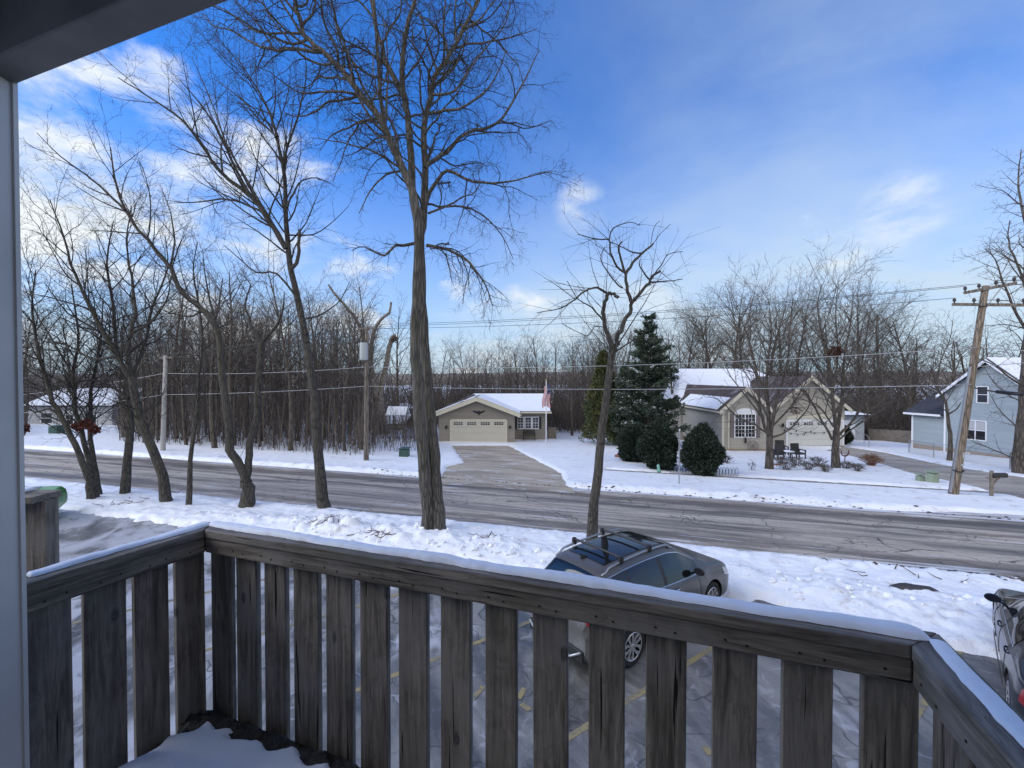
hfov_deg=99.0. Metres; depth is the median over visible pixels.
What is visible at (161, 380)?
bare tree
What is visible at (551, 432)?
wooden bin store
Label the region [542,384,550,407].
flag
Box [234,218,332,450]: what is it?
bare tree
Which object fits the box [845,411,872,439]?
detached garage
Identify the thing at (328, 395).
bare tree
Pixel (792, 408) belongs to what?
leaf cluster
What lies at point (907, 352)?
bare tree
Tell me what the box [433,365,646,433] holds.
undergrowth
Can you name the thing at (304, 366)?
bare tree
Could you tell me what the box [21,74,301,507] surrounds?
bare tree
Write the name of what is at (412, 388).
bare tree
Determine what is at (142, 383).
bare tree
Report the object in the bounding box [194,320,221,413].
bare tree
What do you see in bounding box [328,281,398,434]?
bare tree
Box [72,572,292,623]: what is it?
painted line
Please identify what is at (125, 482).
bare tree
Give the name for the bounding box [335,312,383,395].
bare tree
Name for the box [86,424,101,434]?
leaf cluster
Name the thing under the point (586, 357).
bare tree
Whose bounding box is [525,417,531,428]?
window
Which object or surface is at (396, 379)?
bare tree
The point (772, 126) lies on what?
sky
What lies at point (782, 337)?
bare tree
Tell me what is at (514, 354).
bare tree
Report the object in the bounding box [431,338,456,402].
bare tree
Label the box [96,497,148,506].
twig debris
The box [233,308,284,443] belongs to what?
bare tree
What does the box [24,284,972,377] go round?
overhead wire
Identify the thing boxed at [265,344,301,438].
bare tree
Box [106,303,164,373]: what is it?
bare tree
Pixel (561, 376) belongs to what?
bare tree
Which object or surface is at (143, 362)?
bare tree
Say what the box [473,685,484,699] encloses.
painted line
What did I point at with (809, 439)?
garage door
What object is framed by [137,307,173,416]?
bare tree
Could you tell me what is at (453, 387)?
bare tree
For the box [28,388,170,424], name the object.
house
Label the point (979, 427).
window
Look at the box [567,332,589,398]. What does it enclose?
bare tree
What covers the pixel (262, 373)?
bare tree
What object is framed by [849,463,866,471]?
leafless shrub
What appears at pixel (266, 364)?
bare tree
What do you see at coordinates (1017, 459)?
bare tree
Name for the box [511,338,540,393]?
bare tree
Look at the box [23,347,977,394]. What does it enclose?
overhead wire
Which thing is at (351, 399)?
bare tree
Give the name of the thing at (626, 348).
bare tree
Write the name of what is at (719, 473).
wire border fence
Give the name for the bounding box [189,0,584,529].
bare tree
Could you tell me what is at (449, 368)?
bare tree
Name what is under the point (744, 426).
window
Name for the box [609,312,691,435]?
pine tree
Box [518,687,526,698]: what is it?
painted line
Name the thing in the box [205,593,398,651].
painted line
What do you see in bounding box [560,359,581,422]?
bare tree
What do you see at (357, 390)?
bare tree
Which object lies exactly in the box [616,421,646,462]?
evergreen bush
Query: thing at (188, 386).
bare tree
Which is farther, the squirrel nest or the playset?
the playset
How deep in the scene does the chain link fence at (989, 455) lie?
29.21 m
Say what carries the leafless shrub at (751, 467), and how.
on the snow ground
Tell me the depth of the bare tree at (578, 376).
52.87 m
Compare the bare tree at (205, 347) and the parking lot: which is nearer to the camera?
the parking lot
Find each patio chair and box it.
[773,443,783,457]
[774,440,788,454]
[790,443,805,458]
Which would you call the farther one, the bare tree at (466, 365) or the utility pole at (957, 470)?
the bare tree at (466, 365)
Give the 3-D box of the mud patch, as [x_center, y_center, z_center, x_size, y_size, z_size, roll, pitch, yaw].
[9.140,4.617,9.949,1.037,0.175,0.443,0,1,18]
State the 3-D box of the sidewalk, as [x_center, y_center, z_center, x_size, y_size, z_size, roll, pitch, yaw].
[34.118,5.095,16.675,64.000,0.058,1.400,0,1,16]
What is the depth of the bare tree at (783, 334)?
65.64 m
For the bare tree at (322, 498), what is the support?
on the snow ground
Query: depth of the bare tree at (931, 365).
60.69 m
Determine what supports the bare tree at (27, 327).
on the snow ground
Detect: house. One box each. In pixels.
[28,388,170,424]
[436,394,551,441]
[662,369,852,450]
[903,357,1020,457]
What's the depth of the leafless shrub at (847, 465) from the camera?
26.21 m
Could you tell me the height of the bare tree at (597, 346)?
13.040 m
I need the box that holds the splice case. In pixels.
[995,390,1023,395]
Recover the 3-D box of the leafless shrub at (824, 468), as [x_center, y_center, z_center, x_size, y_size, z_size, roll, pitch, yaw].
[17.825,4.785,24.803,1.088,0.667,1.272,0,1,-14]
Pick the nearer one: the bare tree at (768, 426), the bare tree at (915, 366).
the bare tree at (768, 426)
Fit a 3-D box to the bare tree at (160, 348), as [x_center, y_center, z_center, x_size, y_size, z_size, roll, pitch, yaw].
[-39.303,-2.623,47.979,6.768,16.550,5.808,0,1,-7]
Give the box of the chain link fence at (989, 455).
[908,440,1010,469]
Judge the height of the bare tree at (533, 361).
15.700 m
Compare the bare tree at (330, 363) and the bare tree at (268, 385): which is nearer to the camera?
the bare tree at (330, 363)
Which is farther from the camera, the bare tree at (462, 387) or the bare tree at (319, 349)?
the bare tree at (462, 387)
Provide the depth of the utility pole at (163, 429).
30.30 m
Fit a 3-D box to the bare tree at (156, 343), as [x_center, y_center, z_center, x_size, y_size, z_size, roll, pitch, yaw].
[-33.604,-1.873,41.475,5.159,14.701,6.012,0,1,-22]
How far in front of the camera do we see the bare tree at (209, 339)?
35.57 m
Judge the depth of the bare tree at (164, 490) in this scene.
16.80 m
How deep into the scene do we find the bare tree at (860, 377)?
56.75 m
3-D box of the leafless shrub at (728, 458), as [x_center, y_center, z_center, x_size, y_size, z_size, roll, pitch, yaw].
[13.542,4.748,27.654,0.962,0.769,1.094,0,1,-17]
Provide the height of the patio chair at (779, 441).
1.151 m
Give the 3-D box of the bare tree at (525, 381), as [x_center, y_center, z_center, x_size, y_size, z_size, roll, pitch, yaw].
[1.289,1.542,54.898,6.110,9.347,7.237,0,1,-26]
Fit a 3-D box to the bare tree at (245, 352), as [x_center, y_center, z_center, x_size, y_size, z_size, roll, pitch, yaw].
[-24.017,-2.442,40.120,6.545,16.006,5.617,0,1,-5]
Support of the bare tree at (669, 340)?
on the snow ground
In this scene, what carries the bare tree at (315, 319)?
on the snow ground
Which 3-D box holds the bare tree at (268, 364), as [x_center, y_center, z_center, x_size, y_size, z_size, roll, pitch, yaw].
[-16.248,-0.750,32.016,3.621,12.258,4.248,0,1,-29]
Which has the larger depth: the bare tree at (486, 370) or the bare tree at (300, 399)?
the bare tree at (486, 370)
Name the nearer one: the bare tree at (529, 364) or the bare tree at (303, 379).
the bare tree at (303, 379)
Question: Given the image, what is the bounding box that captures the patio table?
[783,450,794,455]
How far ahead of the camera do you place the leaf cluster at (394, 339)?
44.38 m
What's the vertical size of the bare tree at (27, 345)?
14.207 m
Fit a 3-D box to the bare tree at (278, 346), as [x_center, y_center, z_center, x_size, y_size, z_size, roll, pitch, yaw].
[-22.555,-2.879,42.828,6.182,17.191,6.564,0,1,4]
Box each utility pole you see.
[159,355,171,450]
[358,326,375,460]
[948,277,1023,494]
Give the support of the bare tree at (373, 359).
on the snow ground
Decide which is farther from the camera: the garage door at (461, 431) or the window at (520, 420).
the window at (520, 420)
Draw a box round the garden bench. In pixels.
[523,430,534,439]
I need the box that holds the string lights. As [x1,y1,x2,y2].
[780,425,830,435]
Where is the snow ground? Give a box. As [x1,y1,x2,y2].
[24,385,1023,659]
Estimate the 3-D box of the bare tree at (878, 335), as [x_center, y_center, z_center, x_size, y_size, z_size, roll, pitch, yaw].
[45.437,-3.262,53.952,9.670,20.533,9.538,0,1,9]
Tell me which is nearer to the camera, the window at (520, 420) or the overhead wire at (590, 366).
the overhead wire at (590, 366)
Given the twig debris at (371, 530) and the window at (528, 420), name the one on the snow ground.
the twig debris at (371, 530)
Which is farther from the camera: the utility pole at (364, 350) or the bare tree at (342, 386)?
the bare tree at (342, 386)
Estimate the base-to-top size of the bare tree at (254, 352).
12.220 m
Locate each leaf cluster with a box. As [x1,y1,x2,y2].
[24,423,31,433]
[69,421,82,431]
[76,418,94,429]
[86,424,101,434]
[390,335,397,342]
[790,404,803,414]
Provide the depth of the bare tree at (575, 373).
55.73 m
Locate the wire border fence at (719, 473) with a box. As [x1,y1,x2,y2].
[670,466,737,475]
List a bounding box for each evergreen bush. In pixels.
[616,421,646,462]
[635,416,680,469]
[676,422,727,476]
[844,425,854,444]
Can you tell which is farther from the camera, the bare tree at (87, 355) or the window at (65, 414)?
the bare tree at (87, 355)
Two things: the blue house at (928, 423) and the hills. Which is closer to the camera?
the blue house at (928, 423)
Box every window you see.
[40,413,52,423]
[65,414,73,423]
[517,417,523,428]
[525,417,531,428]
[532,417,538,428]
[734,414,755,437]
[967,420,986,441]
[976,386,988,403]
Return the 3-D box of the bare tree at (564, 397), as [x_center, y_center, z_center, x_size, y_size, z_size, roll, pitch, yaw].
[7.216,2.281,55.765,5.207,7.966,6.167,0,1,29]
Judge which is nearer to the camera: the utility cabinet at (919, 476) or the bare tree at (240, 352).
the utility cabinet at (919, 476)
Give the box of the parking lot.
[59,509,1005,767]
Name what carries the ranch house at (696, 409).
on the snow ground
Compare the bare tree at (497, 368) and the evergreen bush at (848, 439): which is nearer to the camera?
the evergreen bush at (848, 439)
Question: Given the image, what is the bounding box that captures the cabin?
[388,414,412,429]
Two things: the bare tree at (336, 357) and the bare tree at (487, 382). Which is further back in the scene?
the bare tree at (487, 382)
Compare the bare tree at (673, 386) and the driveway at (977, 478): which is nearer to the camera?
the driveway at (977, 478)
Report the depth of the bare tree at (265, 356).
39.91 m
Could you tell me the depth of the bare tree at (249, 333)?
41.74 m
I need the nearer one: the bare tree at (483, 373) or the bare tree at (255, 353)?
the bare tree at (255, 353)
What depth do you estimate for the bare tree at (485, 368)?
68.15 m
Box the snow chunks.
[193,511,990,605]
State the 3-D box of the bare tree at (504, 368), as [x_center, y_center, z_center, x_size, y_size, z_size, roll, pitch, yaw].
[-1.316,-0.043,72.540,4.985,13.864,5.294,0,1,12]
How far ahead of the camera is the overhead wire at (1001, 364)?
18.83 m
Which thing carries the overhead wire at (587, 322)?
attached to the utility pole at (957, 470)
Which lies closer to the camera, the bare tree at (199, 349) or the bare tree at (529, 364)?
the bare tree at (199, 349)
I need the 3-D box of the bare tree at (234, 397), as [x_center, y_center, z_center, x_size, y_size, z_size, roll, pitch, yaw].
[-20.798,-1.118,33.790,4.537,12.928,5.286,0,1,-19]
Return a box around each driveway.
[441,446,574,492]
[826,447,1023,498]
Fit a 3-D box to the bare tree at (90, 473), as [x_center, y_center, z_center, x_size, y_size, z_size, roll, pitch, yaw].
[-18.378,-0.744,17.745,4.801,11.800,5.864,0,1,0]
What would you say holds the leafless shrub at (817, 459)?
on the snow ground
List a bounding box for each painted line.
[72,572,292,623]
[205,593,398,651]
[356,620,529,691]
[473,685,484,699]
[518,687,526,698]
[520,702,530,711]
[569,646,711,740]
[702,745,710,754]
[919,650,963,717]
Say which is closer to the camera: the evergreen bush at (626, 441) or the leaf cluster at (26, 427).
the leaf cluster at (26, 427)
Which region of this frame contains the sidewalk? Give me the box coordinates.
[605,469,1023,497]
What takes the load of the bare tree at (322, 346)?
on the snow ground
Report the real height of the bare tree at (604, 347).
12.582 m
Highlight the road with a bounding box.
[24,448,1023,576]
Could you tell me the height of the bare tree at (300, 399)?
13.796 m
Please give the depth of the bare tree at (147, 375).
42.34 m
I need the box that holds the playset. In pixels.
[386,406,412,438]
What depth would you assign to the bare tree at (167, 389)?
39.13 m
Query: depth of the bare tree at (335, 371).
33.66 m
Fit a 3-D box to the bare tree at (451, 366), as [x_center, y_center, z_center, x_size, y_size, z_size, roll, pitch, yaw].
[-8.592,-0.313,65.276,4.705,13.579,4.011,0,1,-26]
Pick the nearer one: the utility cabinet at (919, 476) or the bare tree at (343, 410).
the utility cabinet at (919, 476)
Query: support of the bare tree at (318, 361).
on the snow ground
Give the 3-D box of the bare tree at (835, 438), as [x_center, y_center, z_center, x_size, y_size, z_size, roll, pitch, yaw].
[18.946,-2.047,25.536,12.387,15.701,6.784,-1,1,-35]
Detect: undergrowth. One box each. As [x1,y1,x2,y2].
[23,367,392,454]
[24,353,957,419]
[361,400,437,451]
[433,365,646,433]
[838,380,951,437]
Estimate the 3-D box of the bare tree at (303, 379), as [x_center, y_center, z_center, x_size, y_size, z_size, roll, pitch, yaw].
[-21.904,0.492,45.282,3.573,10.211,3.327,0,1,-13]
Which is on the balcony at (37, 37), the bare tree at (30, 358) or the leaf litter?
the leaf litter
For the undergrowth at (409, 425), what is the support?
on the snow ground
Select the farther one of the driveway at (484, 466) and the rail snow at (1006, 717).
the driveway at (484, 466)
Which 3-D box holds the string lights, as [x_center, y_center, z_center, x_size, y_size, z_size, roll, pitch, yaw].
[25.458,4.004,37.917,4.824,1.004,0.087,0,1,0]
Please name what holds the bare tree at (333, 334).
on the snow ground
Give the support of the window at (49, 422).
in the house at (34, 419)
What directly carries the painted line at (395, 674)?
on the parking lot
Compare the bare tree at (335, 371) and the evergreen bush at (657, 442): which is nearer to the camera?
the evergreen bush at (657, 442)
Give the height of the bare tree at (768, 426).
13.945 m
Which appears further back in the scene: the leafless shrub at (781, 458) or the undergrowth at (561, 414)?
the undergrowth at (561, 414)
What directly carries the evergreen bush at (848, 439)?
on the snow ground
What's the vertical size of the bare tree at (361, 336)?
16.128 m
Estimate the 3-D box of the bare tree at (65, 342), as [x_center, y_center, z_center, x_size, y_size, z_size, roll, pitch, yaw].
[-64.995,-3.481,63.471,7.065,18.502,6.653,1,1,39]
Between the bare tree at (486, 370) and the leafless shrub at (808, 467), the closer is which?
the leafless shrub at (808, 467)
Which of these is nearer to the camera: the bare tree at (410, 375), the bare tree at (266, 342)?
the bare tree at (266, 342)
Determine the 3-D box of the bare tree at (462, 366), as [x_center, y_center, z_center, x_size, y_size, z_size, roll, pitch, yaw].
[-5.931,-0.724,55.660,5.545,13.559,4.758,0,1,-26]
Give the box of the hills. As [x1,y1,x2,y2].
[28,371,962,385]
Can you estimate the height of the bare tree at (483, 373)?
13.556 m
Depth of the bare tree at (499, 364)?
54.22 m
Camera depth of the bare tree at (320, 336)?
51.69 m
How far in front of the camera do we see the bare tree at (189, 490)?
16.63 m
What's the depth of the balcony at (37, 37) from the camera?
1.38 m
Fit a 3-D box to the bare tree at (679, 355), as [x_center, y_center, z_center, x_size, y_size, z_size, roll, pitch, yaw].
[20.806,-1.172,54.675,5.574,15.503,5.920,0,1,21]
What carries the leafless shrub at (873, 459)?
on the snow ground
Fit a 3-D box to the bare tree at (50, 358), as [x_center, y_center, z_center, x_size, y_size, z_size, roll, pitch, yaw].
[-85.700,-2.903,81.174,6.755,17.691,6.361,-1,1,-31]
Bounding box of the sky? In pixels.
[18,0,1023,373]
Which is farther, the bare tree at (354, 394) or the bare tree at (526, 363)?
the bare tree at (526, 363)
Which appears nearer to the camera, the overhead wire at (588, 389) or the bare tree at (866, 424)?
the overhead wire at (588, 389)
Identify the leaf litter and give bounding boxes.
[151,708,363,767]
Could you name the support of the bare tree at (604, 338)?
on the snow ground
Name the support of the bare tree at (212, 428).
on the snow ground
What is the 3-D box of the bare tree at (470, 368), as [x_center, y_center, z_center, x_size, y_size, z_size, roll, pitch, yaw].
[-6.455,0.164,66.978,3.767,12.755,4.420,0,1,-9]
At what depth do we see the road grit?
16.75 m
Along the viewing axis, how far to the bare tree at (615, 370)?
43.00 m
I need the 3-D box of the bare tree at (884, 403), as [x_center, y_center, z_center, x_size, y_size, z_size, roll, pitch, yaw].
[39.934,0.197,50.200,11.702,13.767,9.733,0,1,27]
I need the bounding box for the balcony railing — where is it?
[27,522,1023,767]
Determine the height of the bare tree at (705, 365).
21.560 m
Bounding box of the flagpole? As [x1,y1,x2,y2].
[545,379,546,446]
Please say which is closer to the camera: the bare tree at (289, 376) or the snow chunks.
the snow chunks
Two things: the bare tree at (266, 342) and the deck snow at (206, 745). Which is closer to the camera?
the deck snow at (206, 745)
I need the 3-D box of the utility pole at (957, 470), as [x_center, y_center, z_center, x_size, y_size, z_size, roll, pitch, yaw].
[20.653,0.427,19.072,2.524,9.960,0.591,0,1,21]
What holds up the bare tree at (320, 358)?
on the snow ground
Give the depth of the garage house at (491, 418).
38.35 m
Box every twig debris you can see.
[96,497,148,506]
[302,514,344,525]
[347,526,395,538]
[822,558,1018,581]
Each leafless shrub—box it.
[724,454,734,463]
[748,461,757,470]
[774,455,789,463]
[776,460,800,469]
[785,455,804,465]
[798,460,817,469]
[806,456,828,465]
[811,463,835,471]
[840,460,857,468]
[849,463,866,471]
[856,452,888,465]
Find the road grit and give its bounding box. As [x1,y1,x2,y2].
[374,468,1023,580]
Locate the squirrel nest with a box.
[828,345,842,358]
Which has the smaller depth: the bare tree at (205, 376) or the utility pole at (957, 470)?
the utility pole at (957, 470)
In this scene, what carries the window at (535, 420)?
in the garage house at (491, 418)
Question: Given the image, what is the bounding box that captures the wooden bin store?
[547,427,556,438]
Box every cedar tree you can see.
[578,349,621,444]
[605,366,638,444]
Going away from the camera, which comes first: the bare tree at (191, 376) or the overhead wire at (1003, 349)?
the overhead wire at (1003, 349)
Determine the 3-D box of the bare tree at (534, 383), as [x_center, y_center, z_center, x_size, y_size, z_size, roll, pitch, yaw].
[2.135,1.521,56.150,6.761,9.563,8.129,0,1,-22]
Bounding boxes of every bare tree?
[19,131,201,501]
[20,206,151,498]
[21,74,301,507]
[21,180,208,493]
[22,283,44,364]
[22,292,44,369]
[22,295,61,384]
[22,297,45,389]
[22,306,54,423]
[22,324,35,397]
[23,321,71,395]
[32,321,61,383]
[35,303,92,380]
[57,330,92,385]
[69,333,103,385]
[76,1,359,508]
[80,322,117,387]
[83,290,143,417]
[84,266,162,436]
[96,256,188,438]
[104,318,143,430]
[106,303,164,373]
[111,299,193,440]
[111,305,163,424]
[113,291,170,442]
[123,319,164,423]
[124,249,218,438]
[124,293,178,425]
[135,335,167,415]
[136,292,190,427]
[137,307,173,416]
[138,291,205,441]
[141,340,183,414]
[143,327,185,437]
[147,266,206,432]
[149,206,238,504]
[149,282,213,444]
[152,308,181,400]
[153,231,268,447]
[157,306,206,419]
[157,313,200,435]
[163,309,208,420]
[163,326,199,439]
[170,213,273,419]
[174,340,205,431]
[177,284,226,441]
[181,284,244,437]
[181,305,214,385]
[184,283,241,393]
[185,317,217,434]
[186,307,210,421]
[188,307,226,394]
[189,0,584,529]
[189,275,259,424]
[191,282,254,439]
[194,299,238,432]
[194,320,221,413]
[206,290,272,445]
[208,301,264,395]
[210,300,259,386]
[212,267,271,436]
[220,302,248,403]
[223,291,282,389]
[232,310,273,395]
[232,320,275,415]
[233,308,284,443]
[233,312,289,446]
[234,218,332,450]
[234,278,292,440]
[234,293,273,429]
[234,294,283,445]
[241,302,277,436]
[243,301,285,389]
[246,269,313,429]
[246,307,293,430]
[248,342,287,447]
[250,272,308,432]
[251,295,295,405]
[263,283,309,401]
[264,297,311,402]
[264,332,285,425]
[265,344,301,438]
[273,262,344,405]
[275,270,346,443]
[277,292,325,440]
[278,327,303,431]
[286,294,339,416]
[289,301,330,434]
[291,348,305,419]
[293,291,339,439]
[294,300,330,406]
[294,315,340,449]
[296,319,341,405]
[309,310,351,440]
[310,298,351,423]
[312,286,381,450]
[312,300,353,446]
[313,352,341,438]
[314,309,357,442]
[315,304,355,437]
[317,286,381,445]
[318,288,359,419]
[321,256,395,449]
[323,282,380,430]
[324,330,349,431]
[327,279,391,431]
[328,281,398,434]
[328,288,376,443]
[329,308,362,416]
[333,290,388,422]
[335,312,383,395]
[336,290,384,447]
[343,322,397,390]
[347,322,397,396]
[363,335,382,405]
[376,286,429,405]
[386,347,403,404]
[391,364,454,415]
[400,346,412,398]
[404,331,439,378]
[429,338,447,386]
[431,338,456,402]
[432,371,447,407]
[434,337,464,398]
[435,374,473,406]
[437,341,464,402]
[443,364,479,402]
[446,323,487,396]
[453,345,478,391]
[460,342,485,385]
[463,335,486,393]
[463,346,479,394]
[471,353,494,392]
[472,366,513,393]
[474,349,500,386]
[475,347,497,393]
[481,345,501,393]
[484,325,512,393]
[484,351,506,389]
[491,331,522,386]
[493,345,512,391]
[495,360,517,393]
[497,349,521,393]
[498,330,531,393]
[500,343,523,385]
[502,340,525,392]
[503,360,558,402]
[511,329,551,393]
[511,338,537,388]
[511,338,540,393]
[511,362,543,393]
[513,203,714,541]
[514,310,559,393]
[530,338,553,387]
[533,332,559,392]
[539,330,569,426]
[541,333,566,429]
[545,315,589,435]
[550,374,583,428]
[552,349,570,397]
[556,337,589,422]
[556,339,585,391]
[558,337,582,383]
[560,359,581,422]
[566,349,591,408]
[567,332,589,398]
[569,320,601,391]
[571,330,598,436]
[572,337,589,420]
[575,331,608,391]
[581,299,629,433]
[582,318,613,422]
[584,303,626,375]
[589,323,623,376]
[590,316,634,386]
[610,305,643,374]
[611,316,638,371]
[633,306,684,373]
[644,320,679,368]
[654,307,697,396]
[662,289,743,368]
[663,287,735,368]
[663,313,700,368]
[664,308,717,369]
[664,334,681,359]
[674,253,858,468]
[701,270,774,375]
[709,278,783,374]
[736,266,837,375]
[754,235,926,467]
[755,290,814,375]
[763,273,840,380]
[793,295,861,394]
[805,328,918,429]
[814,273,902,411]
[814,330,907,420]
[826,333,907,439]
[835,275,938,420]
[848,284,958,406]
[869,305,984,460]
[869,318,946,407]
[875,326,1016,428]
[882,332,967,422]
[889,329,992,401]
[912,324,1019,402]
[918,325,1007,399]
[920,331,1013,379]
[927,323,1019,382]
[950,147,1023,473]
[990,335,1022,357]
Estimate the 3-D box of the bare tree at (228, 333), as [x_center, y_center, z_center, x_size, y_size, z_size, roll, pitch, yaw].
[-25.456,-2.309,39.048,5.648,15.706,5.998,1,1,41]
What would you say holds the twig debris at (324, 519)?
on the snow ground
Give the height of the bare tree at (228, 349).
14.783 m
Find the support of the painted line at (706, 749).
on the parking lot
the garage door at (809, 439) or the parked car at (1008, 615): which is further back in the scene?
the garage door at (809, 439)
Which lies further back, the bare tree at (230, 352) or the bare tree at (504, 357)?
the bare tree at (504, 357)
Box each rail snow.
[26,521,208,576]
[209,521,930,640]
[929,639,1023,747]
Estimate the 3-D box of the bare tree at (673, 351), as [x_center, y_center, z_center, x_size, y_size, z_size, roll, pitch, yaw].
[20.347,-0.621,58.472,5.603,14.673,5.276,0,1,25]
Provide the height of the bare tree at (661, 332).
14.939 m
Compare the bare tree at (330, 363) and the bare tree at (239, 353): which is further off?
the bare tree at (239, 353)
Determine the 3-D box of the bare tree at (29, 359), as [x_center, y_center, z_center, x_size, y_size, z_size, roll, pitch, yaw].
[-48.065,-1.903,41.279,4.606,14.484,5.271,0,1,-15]
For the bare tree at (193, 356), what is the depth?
54.58 m
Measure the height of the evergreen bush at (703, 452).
3.115 m
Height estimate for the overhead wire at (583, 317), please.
4.517 m
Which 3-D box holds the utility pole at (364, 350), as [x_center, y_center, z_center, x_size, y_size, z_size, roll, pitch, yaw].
[-8.951,0.849,26.982,1.228,8.806,0.627,0,1,0]
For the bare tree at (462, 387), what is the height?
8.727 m
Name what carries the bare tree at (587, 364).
on the snow ground
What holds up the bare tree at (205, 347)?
on the snow ground
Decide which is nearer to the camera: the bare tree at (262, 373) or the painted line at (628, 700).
the painted line at (628, 700)
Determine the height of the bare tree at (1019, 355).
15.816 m
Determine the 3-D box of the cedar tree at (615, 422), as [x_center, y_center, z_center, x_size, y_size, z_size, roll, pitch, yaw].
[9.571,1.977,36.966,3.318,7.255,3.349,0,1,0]
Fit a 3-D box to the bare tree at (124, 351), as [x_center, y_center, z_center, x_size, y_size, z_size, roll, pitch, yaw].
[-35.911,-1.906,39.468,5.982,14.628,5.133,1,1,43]
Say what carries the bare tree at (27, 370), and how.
on the snow ground
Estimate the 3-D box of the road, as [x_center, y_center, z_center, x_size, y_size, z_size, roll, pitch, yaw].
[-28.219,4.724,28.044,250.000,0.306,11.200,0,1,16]
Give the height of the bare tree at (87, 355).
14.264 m
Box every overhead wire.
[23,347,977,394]
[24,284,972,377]
[25,298,951,378]
[26,384,971,412]
[35,286,963,376]
[975,387,1023,394]
[978,363,1020,366]
[982,347,1023,350]
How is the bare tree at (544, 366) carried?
on the snow ground
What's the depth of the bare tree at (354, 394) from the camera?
34.48 m
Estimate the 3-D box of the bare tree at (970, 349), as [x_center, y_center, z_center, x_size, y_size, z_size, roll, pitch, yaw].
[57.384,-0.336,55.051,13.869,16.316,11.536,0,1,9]
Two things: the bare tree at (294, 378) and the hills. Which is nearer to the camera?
the bare tree at (294, 378)
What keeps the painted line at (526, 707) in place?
on the parking lot
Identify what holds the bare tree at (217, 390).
on the snow ground
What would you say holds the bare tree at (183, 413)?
on the snow ground
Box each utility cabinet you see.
[47,425,64,433]
[400,447,409,456]
[914,472,925,480]
[924,470,940,482]
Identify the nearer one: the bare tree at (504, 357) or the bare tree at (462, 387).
the bare tree at (462, 387)
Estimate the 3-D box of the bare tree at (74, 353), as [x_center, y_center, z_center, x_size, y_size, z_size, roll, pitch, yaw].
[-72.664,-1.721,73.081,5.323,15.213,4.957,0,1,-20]
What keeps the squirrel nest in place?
on the bare tree at (835, 438)
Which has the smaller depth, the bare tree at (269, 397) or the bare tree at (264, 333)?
the bare tree at (269, 397)
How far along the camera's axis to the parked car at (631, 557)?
8.20 m
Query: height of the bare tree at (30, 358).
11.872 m
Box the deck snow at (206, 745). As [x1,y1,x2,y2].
[118,721,329,767]
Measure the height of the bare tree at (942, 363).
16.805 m
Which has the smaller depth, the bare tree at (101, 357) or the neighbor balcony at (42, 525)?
the neighbor balcony at (42, 525)
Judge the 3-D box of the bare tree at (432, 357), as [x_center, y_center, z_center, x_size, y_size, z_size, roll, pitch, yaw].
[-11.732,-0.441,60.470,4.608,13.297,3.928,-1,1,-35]
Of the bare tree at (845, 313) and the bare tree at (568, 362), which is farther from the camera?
the bare tree at (568, 362)
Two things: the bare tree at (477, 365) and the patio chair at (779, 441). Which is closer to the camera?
the patio chair at (779, 441)
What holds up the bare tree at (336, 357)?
on the snow ground
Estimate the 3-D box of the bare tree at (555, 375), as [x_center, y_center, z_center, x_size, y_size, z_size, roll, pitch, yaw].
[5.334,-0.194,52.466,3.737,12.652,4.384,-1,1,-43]
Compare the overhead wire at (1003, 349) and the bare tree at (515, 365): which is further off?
the bare tree at (515, 365)
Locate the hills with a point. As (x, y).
(409, 378)
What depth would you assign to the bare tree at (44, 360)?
56.72 m
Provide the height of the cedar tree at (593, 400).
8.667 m
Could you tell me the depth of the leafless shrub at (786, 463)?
25.35 m
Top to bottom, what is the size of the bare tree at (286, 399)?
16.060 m
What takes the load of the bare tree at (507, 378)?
on the snow ground
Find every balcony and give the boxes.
[0,0,227,767]
[25,487,61,573]
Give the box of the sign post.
[678,429,679,483]
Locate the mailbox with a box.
[985,470,1007,495]
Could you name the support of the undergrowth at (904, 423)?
on the snow ground
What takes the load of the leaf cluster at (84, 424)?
attached to the bare tree at (90, 473)
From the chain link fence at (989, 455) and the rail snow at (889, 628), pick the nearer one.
the rail snow at (889, 628)
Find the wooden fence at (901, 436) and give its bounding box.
[868,428,910,443]
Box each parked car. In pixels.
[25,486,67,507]
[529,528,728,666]
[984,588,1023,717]
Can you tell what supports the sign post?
on the snow ground
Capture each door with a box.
[451,421,505,441]
[788,421,842,445]
[845,420,854,437]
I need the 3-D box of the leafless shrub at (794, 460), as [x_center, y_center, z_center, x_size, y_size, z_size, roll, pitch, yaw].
[17.650,4.787,27.079,1.524,0.765,1.128,0,1,0]
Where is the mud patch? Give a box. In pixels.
[888,583,939,591]
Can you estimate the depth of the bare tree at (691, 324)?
72.60 m
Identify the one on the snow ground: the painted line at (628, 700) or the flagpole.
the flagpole
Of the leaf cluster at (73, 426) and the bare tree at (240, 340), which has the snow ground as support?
the bare tree at (240, 340)
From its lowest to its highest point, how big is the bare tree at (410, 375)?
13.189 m
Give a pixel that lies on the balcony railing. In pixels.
(897, 675)
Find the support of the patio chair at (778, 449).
on the snow ground
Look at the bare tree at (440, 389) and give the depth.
60.18 m
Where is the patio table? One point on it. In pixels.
(788, 451)
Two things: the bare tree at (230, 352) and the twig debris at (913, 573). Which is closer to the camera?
the twig debris at (913, 573)
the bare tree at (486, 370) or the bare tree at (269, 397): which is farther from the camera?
the bare tree at (486, 370)
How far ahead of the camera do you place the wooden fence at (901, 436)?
43.22 m
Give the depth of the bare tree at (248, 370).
42.87 m

